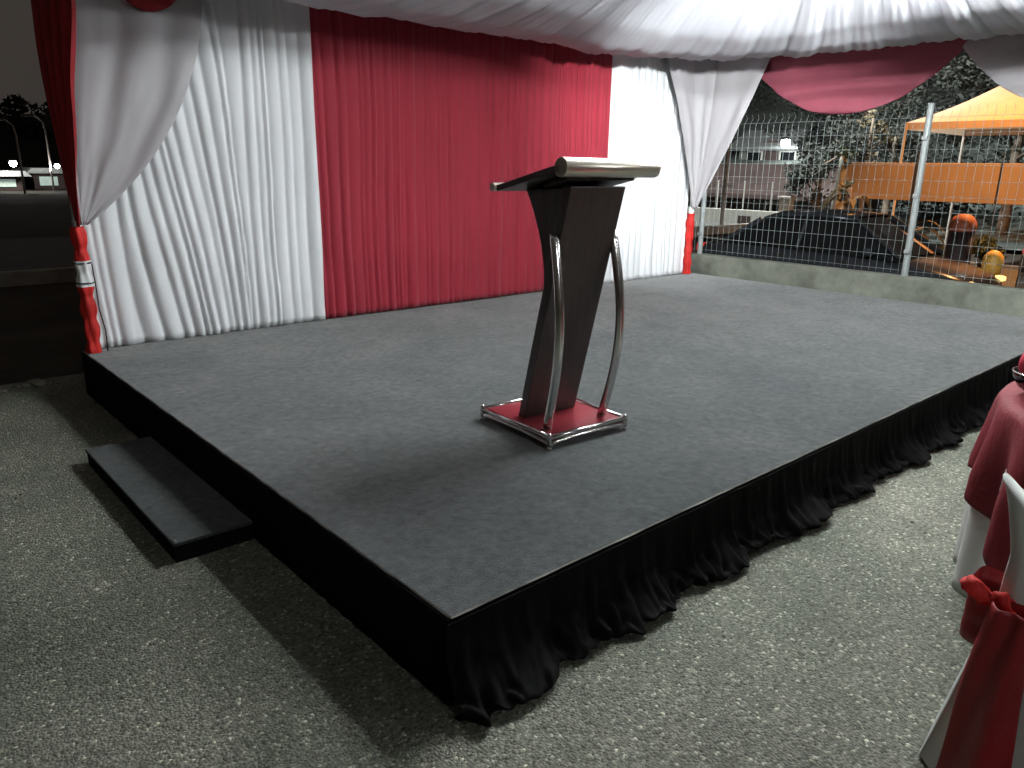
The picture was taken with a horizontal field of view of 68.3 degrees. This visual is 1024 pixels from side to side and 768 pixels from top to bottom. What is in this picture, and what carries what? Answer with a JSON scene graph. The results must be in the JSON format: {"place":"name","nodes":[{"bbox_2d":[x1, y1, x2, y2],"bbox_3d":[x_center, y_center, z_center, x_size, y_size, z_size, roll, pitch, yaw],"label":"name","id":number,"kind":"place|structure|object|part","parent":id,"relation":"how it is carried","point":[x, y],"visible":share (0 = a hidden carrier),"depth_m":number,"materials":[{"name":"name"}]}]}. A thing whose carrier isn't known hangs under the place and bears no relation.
{"place":"outdoors","nodes":[
{"label":"outdoors","id":0,"kind":"place"},
{"bbox_2d":[8,159,16,166],"bbox_3d":[-25.245,-11.185,38.191,0.425,0.391,0.414,-13,21,-40],"label":"wall lamp","id":1,"kind":"object","parent":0,"point":[12,163],"visible":1,"depth_m":38.08,"materials":[{"name":"white glass"}]},
{"bbox_2d":[0,170,31,189],"bbox_3d":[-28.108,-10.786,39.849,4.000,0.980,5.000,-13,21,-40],"label":"building","id":2,"kind":"structure","parent":0,"point":[10,179],"depth_m":39.03,"materials":[{"name":"white metal"}]},
{"bbox_2d":[0,179,16,186],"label":"window","id":3,"kind":"structure","parent":2,"relation":"in","point":[3,182],"depth_m":39.01,"materials":[{"name":"white glass"}]},
{"bbox_2d":[0,0,47,115],"label":"sky","id":4,"kind":"structure","parent":0,"point":[20,72],"materials":[{"name":"black"}]},
{"bbox_2d":[0,378,51,393],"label":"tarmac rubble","id":5,"kind":"object","parent":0,"point":[35,382],"visible":0.99,"depth_m":5.36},
{"bbox_2d":[0,114,60,169],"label":"hill","id":6,"kind":"structure","parent":0,"point":[33,152],"depth_m":69.02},
{"bbox_2d":[0,94,54,138],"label":"wood","id":7,"kind":"object","parent":6,"relation":"on","point":[25,123],"visible":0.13,"depth_m":69.68,"materials":[{"name":"green plant"}]},
{"bbox_2d":[0,188,72,238],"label":"field ground","id":8,"kind":"structure","parent":0,"point":[41,213],"depth_m":22.90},
{"bbox_2d":[0,117,25,193],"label":"street lamp","id":9,"kind":"object","parent":8,"relation":"on","point":[22,175],"visible":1,"depth_m":35.01,"materials":[{"name":"grey metal"}]},
{"bbox_2d":[21,114,54,190],"bbox_3d":[-24.348,-11.875,38.813,1.026,3.760,0.200,-13,21,-40],"label":"street lamp","id":10,"kind":"object","parent":8,"relation":"on","point":[32,115],"visible":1,"depth_m":39.02,"materials":[{"name":"grey metal"}]},
{"bbox_2d":[11,167,65,189],"bbox_3d":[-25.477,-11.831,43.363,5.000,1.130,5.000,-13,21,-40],"label":"building","id":11,"kind":"structure","parent":0,"point":[40,179],"depth_m":40.97,"materials":[{"name":"grey metal"}]},
{"bbox_2d":[39,177,57,185],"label":"window","id":12,"kind":"structure","parent":11,"relation":"in","point":[44,181],"depth_m":40.99,"materials":[{"name":"white glass"}]},
{"bbox_2d":[0,282,542,384],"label":"verge ground","id":13,"kind":"structure","parent":0,"point":[42,334],"depth_m":7.17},
{"bbox_2d":[0,220,735,270],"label":"side road","id":14,"kind":"structure","parent":0,"point":[35,253],"depth_m":13.21,"materials":[{"name":"grey asphalt"}]},
{"bbox_2d":[0,223,748,286],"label":"kerb","id":15,"kind":"structure","parent":14,"relation":"on","point":[35,276],"depth_m":9.90,"materials":[{"name":"grey concrete"}]},
{"bbox_2d":[687,196,796,237],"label":"boundary wall","id":16,"kind":"structure","parent":14,"relation":"on","point":[787,201],"depth_m":23.30,"materials":[{"name":"white paint"}]},
{"bbox_2d":[0,373,982,767],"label":"tarmac ground","id":17,"kind":"structure","parent":0,"point":[252,653],"depth_m":2.48,"materials":[{"name":"grey gravel"}]},
{"bbox_2d":[86,436,252,562],"bbox_3d":[-1.677,0.503,3.606,0.325,0.092,1.360,-13,21,-40],"label":"stage step","id":18,"kind":"object","parent":17,"relation":"on","point":[178,509],"visible":1,"depth_m":3.41,"materials":[{"name":"carpet"}]},
{"bbox_2d":[66,174,691,226],"bbox_3d":[1.872,-1.905,4.474,7.101,4.352,7.101,-13,21,-40],"label":"tent frame","id":19,"kind":"object","parent":17,"relation":"on","point":[72,216],"visible":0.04,"depth_m":4.85,"materials":[{"name":"metal"}]},
{"bbox_2d":[31,0,79,226],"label":"tied swag","id":20,"kind":"object","parent":19,"relation":"hanging from","point":[54,22],"visible":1,"depth_m":4.41,"materials":[{"name":"red fabric"}]},
{"bbox_2d":[69,221,108,353],"bbox_3d":[-2.811,-0.638,5.002,0.134,0.870,0.116,-13,21,-40],"label":"post wrap","id":21,"kind":"object","parent":19,"relation":"attached to","point":[85,279],"visible":0.97,"depth_m":4.97,"materials":[{"name":"fabric"}]},
{"bbox_2d":[75,0,202,224],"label":"tied swag","id":22,"kind":"object","parent":19,"relation":"hanging from","point":[134,66],"visible":0.84,"depth_m":4.88,"materials":[{"name":"white fabric"}]},
{"bbox_2d":[126,0,175,11],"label":"valance","id":23,"kind":"object","parent":19,"relation":"hanging from","point":[151,5],"visible":1,"depth_m":4.80,"materials":[{"name":"red fabric"}]},
{"bbox_2d":[81,0,325,347],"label":"white curtain","id":24,"kind":"object","parent":19,"relation":"hanging from","point":[208,221],"visible":0.76,"depth_m":5.52,"materials":[{"name":"fabric"}]},
{"bbox_2d":[309,7,611,318],"bbox_3d":[-0.255,-2.036,7.090,3.467,2.486,0.056,-13,21,-40],"label":"red curtain","id":25,"kind":"object","parent":19,"relation":"hanging from","point":[426,136],"visible":0.75,"depth_m":6.74,"materials":[{"name":"fabric"}]},
{"bbox_2d":[603,54,689,282],"bbox_3d":[1.598,-2.458,8.665,1.492,2.486,0.044,-13,21,-40],"label":"white curtain","id":26,"kind":"object","parent":19,"relation":"hanging from","point":[644,122],"visible":0.77,"depth_m":8.65,"materials":[{"name":"fabric"}]},
{"bbox_2d":[284,0,1023,61],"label":"ceiling lining","id":27,"kind":"object","parent":19,"relation":"hanging from","point":[718,30],"visible":1,"depth_m":6.17,"materials":[{"name":"white fabric"}]},
{"bbox_2d":[682,207,694,273],"bbox_3d":[2.189,-1.776,9.344,0.114,0.815,0.116,-13,21,-40],"label":"post wrap","id":28,"kind":"object","parent":19,"relation":"attached to","point":[689,237],"visible":0.99,"depth_m":9.31,"materials":[{"name":"red fabric"}]},
{"bbox_2d":[667,57,769,208],"bbox_3d":[2.246,-2.898,8.700,1.199,1.740,0.536,1,16,-1],"label":"tied swag","id":29,"kind":"object","parent":19,"relation":"hanging from","point":[714,98],"visible":0.97,"depth_m":8.69,"materials":[{"name":"white fabric"}]},
{"bbox_2d":[762,38,967,114],"bbox_3d":[3.414,-3.120,7.746,0.089,0.671,2.370,-13,21,-40],"label":"valance","id":30,"kind":"object","parent":19,"relation":"hanging from","point":[848,82],"visible":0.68,"depth_m":7.65,"materials":[{"name":"fabric"}]},
{"bbox_2d":[963,34,1023,97],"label":"valance","id":31,"kind":"object","parent":19,"relation":"hanging from","point":[998,60],"visible":0.84,"depth_m":6.71,"materials":[{"name":"white fabric"}]},
{"bbox_2d":[81,273,1023,726],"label":"stage","id":32,"kind":"object","parent":17,"relation":"on","point":[387,489],"visible":0.96,"depth_m":3.66,"materials":[{"name":"carpet"}]},
{"bbox_2d":[480,157,660,450],"bbox_3d":[0.239,-0.405,3.611,0.624,1.294,0.638,-11,20,-36],"label":"lectern","id":33,"kind":"object","parent":32,"relation":"on","point":[576,202],"visible":1,"depth_m":3.48,"materials":[{"name":"brown wood"}]},
{"bbox_2d":[919,473,1023,767],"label":"covered chair","id":34,"kind":"object","parent":17,"relation":"on","point":[978,722],"visible":1,"depth_m":1.86,"materials":[{"name":"fabric"}]},
{"bbox_2d":[603,236,1017,286],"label":"street","id":35,"kind":"structure","parent":0,"point":[1007,270],"depth_m":16.90,"materials":[{"name":"grey asphalt"}]},
{"bbox_2d":[718,143,730,238],"bbox_3d":[6.379,-8.540,20.576,0.200,9.360,1.931,11,19,32],"label":"street lamp","id":36,"kind":"object","parent":35,"relation":"on","point":[724,191],"depth_m":20.67,"materials":[{"name":"grey metal"}]},
{"bbox_2d":[811,181,871,211],"bbox_3d":[8.178,-4.093,19.043,1.210,1.990,2.015,14,21,39],"label":"frond plant","id":37,"kind":"object","parent":35,"relation":"on","point":[828,200],"visible":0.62,"depth_m":18.81,"materials":[{"name":"green plant"}]},
{"bbox_2d":[830,146,858,208],"bbox_3d":[8.562,-4.721,19.448,0.792,2.722,1.285,7,17,22],"label":"tree","id":38,"kind":"object","parent":35,"relation":"on","point":[841,175],"visible":0.44,"depth_m":19.37,"materials":[{"name":"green plant"}]},
{"bbox_2d":[696,209,1005,285],"bbox_3d":[5.186,-2.001,11.972,2.030,1.500,4.432,-13,21,-40],"label":"parked car","id":39,"kind":"object","parent":35,"relation":"on","point":[847,242],"visible":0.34,"depth_m":11.35,"materials":[{"name":"paint"}]},
{"bbox_3d":[5.057,-2.429,12.008,1.600,0.600,2.840,-13,21,-40],"label":"window glass","id":40,"kind":"part","parent":39,"relation":"part of","materials":[{"name":"black glass"}]},
{"bbox_2d":[915,220,945,247],"bbox_3d":[9.476,-3.171,17.502,1.008,1.242,1.298,13,20,36],"label":"frond plant","id":41,"kind":"object","parent":35,"relation":"on","point":[936,233],"visible":0.2,"depth_m":17.55,"materials":[{"name":"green plant"}]},
{"bbox_2d":[843,152,1023,236],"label":"hoarding","id":42,"kind":"object","parent":35,"relation":"on","point":[977,182],"visible":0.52,"depth_m":17.70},
{"bbox_2d":[932,240,945,256],"bbox_3d":[9.525,-3.205,17.990,0.816,0.642,1.544,-13,21,-40],"label":"shrub","id":43,"kind":"object","parent":35,"relation":"on","point":[941,246],"visible":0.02,"depth_m":17.54,"materials":[{"name":"green plant"}]},
{"bbox_2d":[891,86,1023,244],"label":"canopy tent","id":44,"kind":"object","parent":35,"relation":"on","point":[998,99],"visible":0.84,"depth_m":18.40,"materials":[{"name":"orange fabric"}]},
{"bbox_2d":[944,214,976,263],"bbox_3d":[7.510,-2.142,12.731,0.420,1.425,0.420,-13,21,-40],"label":"plastic drum","id":45,"kind":"object","parent":35,"relation":"on","point":[960,238],"visible":0.63,"depth_m":12.51,"materials":[{"name":"orange plastic"}]},
{"bbox_2d":[972,234,1007,267],"bbox_3d":[10.475,-2.920,16.785,0.792,0.787,1.074,0,16,-4],"label":"shrub","id":46,"kind":"object","parent":35,"relation":"on","point":[984,241],"visible":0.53,"depth_m":16.58,"materials":[{"name":"green plant"}]},
{"bbox_2d":[981,250,1003,274],"bbox_3d":[7.363,-1.586,11.647,0.300,0.950,0.300,-13,21,-40],"label":"bollard","id":47,"kind":"object","parent":35,"relation":"on","point":[990,257],"visible":0.52,"depth_m":11.47,"materials":[{"name":"plastic"}]},
{"bbox_2d":[697,236,1021,265],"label":"earth ground","id":48,"kind":"structure","parent":0,"point":[1010,255],"depth_m":20.73,"materials":[{"name":"brown soil"}]},
{"bbox_2d":[711,180,781,210],"bbox_3d":[6.275,-5.830,24.737,0.038,1.650,5.400,-13,21,-40],"label":"railing","id":49,"kind":"object","parent":48,"relation":"on","point":[772,183],"visible":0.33,"depth_m":23.51,"materials":[{"name":"grey metal"}]},
{"bbox_2d":[688,164,899,212],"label":"shed","id":50,"kind":"structure","parent":48,"relation":"on","point":[765,172],"depth_m":27.80,"materials":[{"name":"grey metal"}]},
{"bbox_2d":[711,184,734,208],"bbox_3d":[7.980,-6.562,28.745,0.060,2.000,0.900,-13,21,-40],"label":"door","id":51,"kind":"structure","parent":50,"relation":"in","point":[728,205],"depth_m":28.54,"materials":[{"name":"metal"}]},
{"bbox_2d":[763,201,778,211],"bbox_3d":[9.473,-6.040,27.145,0.075,1.000,1.000,-13,21,-40],"label":"window","id":52,"kind":"structure","parent":50,"relation":"in","point":[774,208],"depth_m":27.17,"materials":[{"name":"black glass"}]},
{"bbox_2d":[783,131,869,208],"bbox_3d":[8.930,-5.747,22.154,2.868,3.207,2.026,-13,21,-40],"label":"tree","id":53,"kind":"object","parent":48,"relation":"on","point":[804,173],"visible":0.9,"depth_m":21.93,"materials":[{"name":"green plant"}]},
{"bbox_2d":[656,252,1023,316],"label":"concrete wall","id":54,"kind":"structure","parent":48,"relation":"on","point":[1000,299],"depth_m":7.96,"materials":[{"name":"grey concrete"}]},
{"bbox_2d":[687,102,1023,285],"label":"fence","id":55,"kind":"object","parent":54,"relation":"on","point":[931,107],"visible":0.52,"depth_m":7.66,"materials":[{"name":"metal"}]},
{"bbox_2d":[857,109,899,210],"bbox_3d":[10.635,-6.106,22.316,1.126,3.865,1.247,-13,21,-40],"label":"tree","id":56,"kind":"object","parent":48,"relation":"on","point":[868,157],"visible":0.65,"depth_m":22.05,"materials":[{"name":"green plant"}]},
{"bbox_2d":[721,52,1023,250],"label":"hill","id":57,"kind":"structure","parent":0,"point":[778,110],"depth_m":37.51,"materials":[{"name":"grey plant"}]},
{"bbox_2d":[730,129,832,159],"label":"house","id":58,"kind":"structure","parent":57,"relation":"on","point":[769,142],"depth_m":43.55,"materials":[{"name":"concrete"}]},
{"bbox_2d":[746,151,762,159],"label":"window","id":59,"kind":"structure","parent":58,"relation":"in","point":[751,155],"depth_m":44.02,"materials":[{"name":"black glass"}]},
{"bbox_2d":[763,140,779,159],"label":"door","id":60,"kind":"structure","parent":58,"relation":"in","point":[767,154],"depth_m":43.22,"materials":[{"name":"grey metal"}]},
{"bbox_2d":[780,137,791,147],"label":"wall lamp","id":61,"kind":"object","parent":58,"relation":"attached to","point":[786,143],"visible":0.75,"depth_m":40.94,"materials":[{"name":"white glass"}]},
{"bbox_2d":[779,151,796,159],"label":"window","id":62,"kind":"structure","parent":58,"relation":"in","point":[785,155],"depth_m":42.52,"materials":[{"name":"white paint"}]},
{"bbox_2d":[763,99,894,155],"bbox_3d":[15.108,-11.057,34.971,4.969,5.151,5.712,-13,21,-40],"label":"tree","id":63,"kind":"object","parent":57,"relation":"on","point":[815,136],"visible":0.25,"depth_m":35.27,"materials":[{"name":"green plant"}]},
{"bbox_2d":[750,50,1023,228],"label":"hillside wood","id":64,"kind":"object","parent":57,"relation":"on","point":[1001,151],"depth_m":33.23,"materials":[{"name":"green plant"}]},
{"bbox_2d":[820,80,979,213],"bbox_3d":[12.770,-7.582,24.825,4.747,5.388,5.060,11,19,31],"label":"tree","id":65,"kind":"object","parent":57,"relation":"on","point":[909,98],"visible":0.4,"depth_m":24.24,"materials":[{"name":"green plant"}]},
{"bbox_2d":[929,54,1023,234],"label":"tree","id":66,"kind":"object","parent":57,"relation":"on","point":[965,77],"visible":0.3,"depth_m":24.69,"materials":[{"name":"green plant"}]},
{"bbox_2d":[1015,249,1023,287],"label":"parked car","id":67,"kind":"object","parent":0,"point":[1021,279],"visible":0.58,"depth_m":12.48,"materials":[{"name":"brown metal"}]},
{"bbox_3d":[2.479,0.526,2.575,1.460,0.747,1.460,-13,21,-40],"label":"round table","id":68,"kind":"object","parent":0,"visible":0},
{"bbox_2d":[951,469,1006,596],"bbox_3d":[2.482,0.522,2.570,1.610,0.749,1.605,-13,21,-40],"label":"white tablecloth","id":69,"kind":"object","parent":68,"relation":"on","point":[968,552],"visible":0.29,"depth_m":2.86,"materials":[{"name":"white fabric"}]},
{"bbox_2d":[964,381,1023,572],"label":"red overlay","id":70,"kind":"object","parent":69,"relation":"on","point":[997,451],"visible":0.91,"depth_m":2.71,"materials":[{"name":"fabric"}]},
{"bbox_2d":[1012,366,1023,390],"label":"bowl","id":71,"kind":"object","parent":70,"relation":"on","point":[1018,376],"visible":0.86,"depth_m":2.81,"materials":[{"name":"silver metal"}]},
{"bbox_2d":[1018,354,1023,373],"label":"folded napkin","id":72,"kind":"object","parent":71,"relation":"in","point":[1021,365],"visible":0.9,"depth_m":2.81,"materials":[{"name":"fabric"}]}
]}

